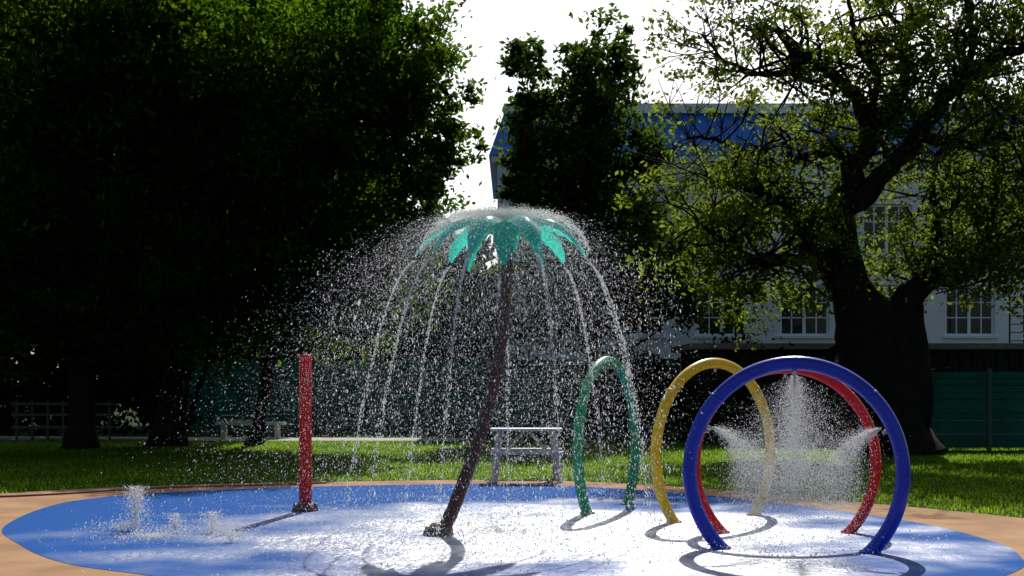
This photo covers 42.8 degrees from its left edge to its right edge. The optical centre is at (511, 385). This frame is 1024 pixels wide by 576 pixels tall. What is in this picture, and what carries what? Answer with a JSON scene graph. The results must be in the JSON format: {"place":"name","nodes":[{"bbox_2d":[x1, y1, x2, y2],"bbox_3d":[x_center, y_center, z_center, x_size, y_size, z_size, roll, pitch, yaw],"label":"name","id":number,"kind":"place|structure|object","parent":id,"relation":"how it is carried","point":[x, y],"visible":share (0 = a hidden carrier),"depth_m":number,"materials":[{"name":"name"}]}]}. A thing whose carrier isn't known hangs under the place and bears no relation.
{"place":"outdoors","nodes":[
{"label":"outdoors","id":0,"kind":"place"},
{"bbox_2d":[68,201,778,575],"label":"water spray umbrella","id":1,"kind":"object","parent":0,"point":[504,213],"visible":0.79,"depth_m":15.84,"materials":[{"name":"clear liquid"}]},
{"bbox_2d":[0,390,1023,517],"bbox_3d":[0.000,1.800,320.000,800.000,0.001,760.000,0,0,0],"label":"lawn ground","id":2,"kind":"structure","parent":0,"point":[449,433],"depth_m":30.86,"materials":[{"name":"green plant"}]},
{"bbox_2d":[11,401,113,440],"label":"wooden railing","id":3,"kind":"object","parent":2,"relation":"on","point":[63,427],"visible":0.66,"depth_m":42.13,"materials":[{"name":"wood"}]},
{"bbox_2d":[0,0,259,449],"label":"chestnut tree","id":4,"kind":"object","parent":2,"relation":"on","point":[93,32],"visible":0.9,"depth_m":35.46,"materials":[{"name":"green plant"}]},
{"bbox_2d":[37,0,371,446],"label":"chestnut tree","id":5,"kind":"object","parent":2,"relation":"on","point":[179,363],"visible":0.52,"depth_m":36.20,"materials":[{"name":"green plant"}]},
{"bbox_2d":[186,237,251,433],"bbox_3d":[-8.369,-1.522,40.059,3.335,6.960,3.185,0,0,-36],"label":"young tree","id":6,"kind":"object","parent":2,"relation":"on","point":[194,400],"visible":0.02,"depth_m":39.93,"materials":[{"name":"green plant"}]},
{"bbox_2d":[0,437,471,440],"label":"footpath","id":7,"kind":"structure","parent":2,"relation":"on","point":[203,438],"depth_m":44.10,"materials":[{"name":"grey concrete"}]},
{"bbox_2d":[215,422,285,438],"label":"park bench","id":8,"kind":"object","parent":7,"relation":"on","point":[225,424],"visible":0.83,"depth_m":43.75,"materials":[{"name":"concrete"}]},
{"bbox_2d":[0,0,517,425],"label":"distant trees","id":9,"kind":"object","parent":2,"relation":"on","point":[436,340],"visible":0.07,"depth_m":55.42,"materials":[{"name":"green plant"}]},
{"bbox_2d":[150,357,499,431],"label":"garden fence","id":10,"kind":"object","parent":2,"relation":"on","point":[234,401],"visible":0.6,"depth_m":49.98,"materials":[{"name":"metal"}]},
{"bbox_2d":[179,0,495,445],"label":"lime tree","id":11,"kind":"object","parent":2,"relation":"on","point":[378,88],"visible":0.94,"depth_m":36.08,"materials":[{"name":"green plant"}]},
{"bbox_2d":[405,301,495,424],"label":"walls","id":12,"kind":"structure","parent":2,"relation":"on","point":[469,338],"depth_m":56.00,"materials":[{"name":"beige paint"}]},
{"bbox_2d":[0,323,1023,442],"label":"shrubs","id":13,"kind":"object","parent":2,"relation":"on","point":[140,403],"visible":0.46,"depth_m":43.08,"materials":[{"name":"green plant"}]},
{"bbox_2d":[500,357,679,434],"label":"garden fence","id":14,"kind":"object","parent":2,"relation":"on","point":[574,396],"visible":0.34,"depth_m":49.16,"materials":[{"name":"metal"}]},
{"bbox_2d":[440,2,747,436],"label":"poplar tree","id":15,"kind":"object","parent":2,"relation":"on","point":[582,152],"visible":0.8,"depth_m":45.13,"materials":[{"name":"green plant"}]},
{"bbox_2d":[597,0,1023,455],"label":"spreading elm tree","id":16,"kind":"object","parent":2,"relation":"on","point":[881,341],"visible":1,"depth_m":33.70,"materials":[{"name":"green plant"}]},
{"bbox_2d":[671,343,1023,442],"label":"fence","id":17,"kind":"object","parent":2,"relation":"on","point":[984,357],"depth_m":40.50,"materials":[{"name":"brown metal"}]},
{"bbox_2d":[931,369,1023,449],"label":"garden fence","id":18,"kind":"object","parent":2,"relation":"on","point":[989,416],"visible":0.75,"depth_m":35.88,"materials":[{"name":"green metal"}]},
{"bbox_2d":[0,480,1023,575],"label":"apron paving","id":19,"kind":"structure","parent":0,"point":[16,559],"depth_m":18.16,"materials":[{"name":"beige rubber"}]},
{"bbox_2d":[0,481,326,497],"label":"rubber edging","id":20,"kind":"object","parent":19,"relation":"on","point":[119,489],"visible":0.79,"depth_m":22.63,"materials":[{"name":"brown rubber"}]},
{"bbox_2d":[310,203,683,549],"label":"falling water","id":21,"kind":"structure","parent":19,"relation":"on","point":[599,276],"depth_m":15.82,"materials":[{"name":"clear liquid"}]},
{"bbox_2d":[2,484,1023,575],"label":"splash pad","id":22,"kind":"object","parent":19,"relation":"on","point":[56,521],"visible":0.86,"depth_m":14.98,"materials":[{"name":"blue rubber"}]},
{"bbox_2d":[291,352,318,511],"bbox_3d":[-2.956,0.665,18.661,0.389,2.270,0.431,0,0,0],"label":"water post","id":23,"kind":"object","parent":22,"relation":"on","point":[306,413],"visible":0.96,"depth_m":18.57,"materials":[{"name":"red metal"}]},
{"bbox_2d":[416,214,586,535],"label":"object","id":24,"kind":"object","parent":22,"relation":"on","point":[465,477],"visible":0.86,"depth_m":15.84,"materials":[{"name":"teal"}]},
{"bbox_2d":[35,484,1003,575],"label":"pad splashes","id":25,"kind":"object","parent":22,"relation":"on","point":[175,524],"visible":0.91,"depth_m":15.59,"materials":[{"name":"liquid"}]},
{"bbox_2d":[572,356,639,514],"bbox_3d":[1.390,0.735,18.900,0.223,2.319,2.368,0,0,26],"label":"spray hoop","id":26,"kind":"object","parent":22,"relation":"on","point":[579,427],"visible":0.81,"depth_m":18.42,"materials":[{"name":"green paint"}]},
{"bbox_2d":[650,358,774,522],"bbox_3d":[2.730,0.760,17.550,2.359,2.260,0.209,0,0,-38],"label":"spray hoop","id":27,"kind":"object","parent":22,"relation":"on","point":[689,372],"visible":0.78,"depth_m":17.13,"materials":[{"name":"yellow paint"}]},
{"bbox_2d":[697,370,881,533],"bbox_3d":[3.320,0.806,15.860,2.331,2.162,0.196,0,0,0],"label":"spray hoop","id":28,"kind":"object","parent":22,"relation":"on","point":[847,394],"visible":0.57,"depth_m":15.80,"materials":[{"name":"red paint"}]},
{"bbox_2d":[683,356,910,553],"bbox_3d":[3.060,0.789,14.150,2.416,2.214,0.233,0,0,14],"label":"spray hoop","id":29,"kind":"object","parent":22,"relation":"on","point":[858,384],"visible":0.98,"depth_m":14.06,"materials":[{"name":"blue paint"}]},
{"bbox_2d":[490,428,563,482],"bbox_3d":[0.270,1.318,24.600,1.340,1.022,1.600,0,0,0],"label":"picnic table","id":30,"kind":"object","parent":19,"relation":"on","point":[515,451],"visible":0.88,"depth_m":24.23,"materials":[{"name":"grey wood"}]},
{"bbox_2d":[11,0,1023,385],"label":"sky","id":31,"kind":"structure","parent":0,"point":[491,22],"materials":[{"name":"white"}]},
{"bbox_2d":[497,163,1023,426],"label":"walls","id":32,"kind":"structure","parent":0,"point":[935,321],"depth_m":54.00,"materials":[{"name":"white paint"}]},
{"bbox_2d":[491,156,1019,162],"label":"cornice","id":33,"kind":"structure","parent":32,"relation":"on","point":[494,159],"depth_m":53.73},
{"bbox_2d":[489,114,1023,198],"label":"mansard roof","id":34,"kind":"structure","parent":32,"relation":"on","point":[702,126],"depth_m":54.40,"materials":[{"name":"blue metal"}]},
{"bbox_2d":[504,103,1022,113],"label":"roof parapet","id":35,"kind":"structure","parent":34,"relation":"on","point":[682,108],"depth_m":54.65,"materials":[{"name":"metal"}]},
{"bbox_2d":[550,114,1022,154],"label":"roof seams","id":36,"kind":"object","parent":34,"relation":"on","point":[737,132],"visible":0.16,"depth_m":54.27,"materials":[{"name":"metal"}]},
{"bbox_2d":[532,204,993,415],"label":"window frames","id":37,"kind":"structure","parent":32,"relation":"attached to","point":[968,317],"depth_m":54.18,"materials":[{"name":"white wood"}]},
{"bbox_2d":[534,207,990,410],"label":"window panes","id":38,"kind":"object","parent":37,"relation":"in","point":[821,325],"visible":0.08,"depth_m":54.23,"materials":[{"name":"glass"}]},
{"bbox_2d":[531,255,998,337],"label":"window sills","id":39,"kind":"structure","parent":32,"relation":"attached to","point":[796,336],"depth_m":53.88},
{"bbox_2d":[690,375,894,553],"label":"water spray","id":40,"kind":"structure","parent":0,"point":[794,382],"depth_m":14.12,"materials":[{"name":"liquid"}]},
{"bbox_2d":[1009,294,1023,342],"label":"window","id":41,"kind":"structure","parent":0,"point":[1010,324],"depth_m":49.98,"materials":[{"name":"metal"}]}
]}

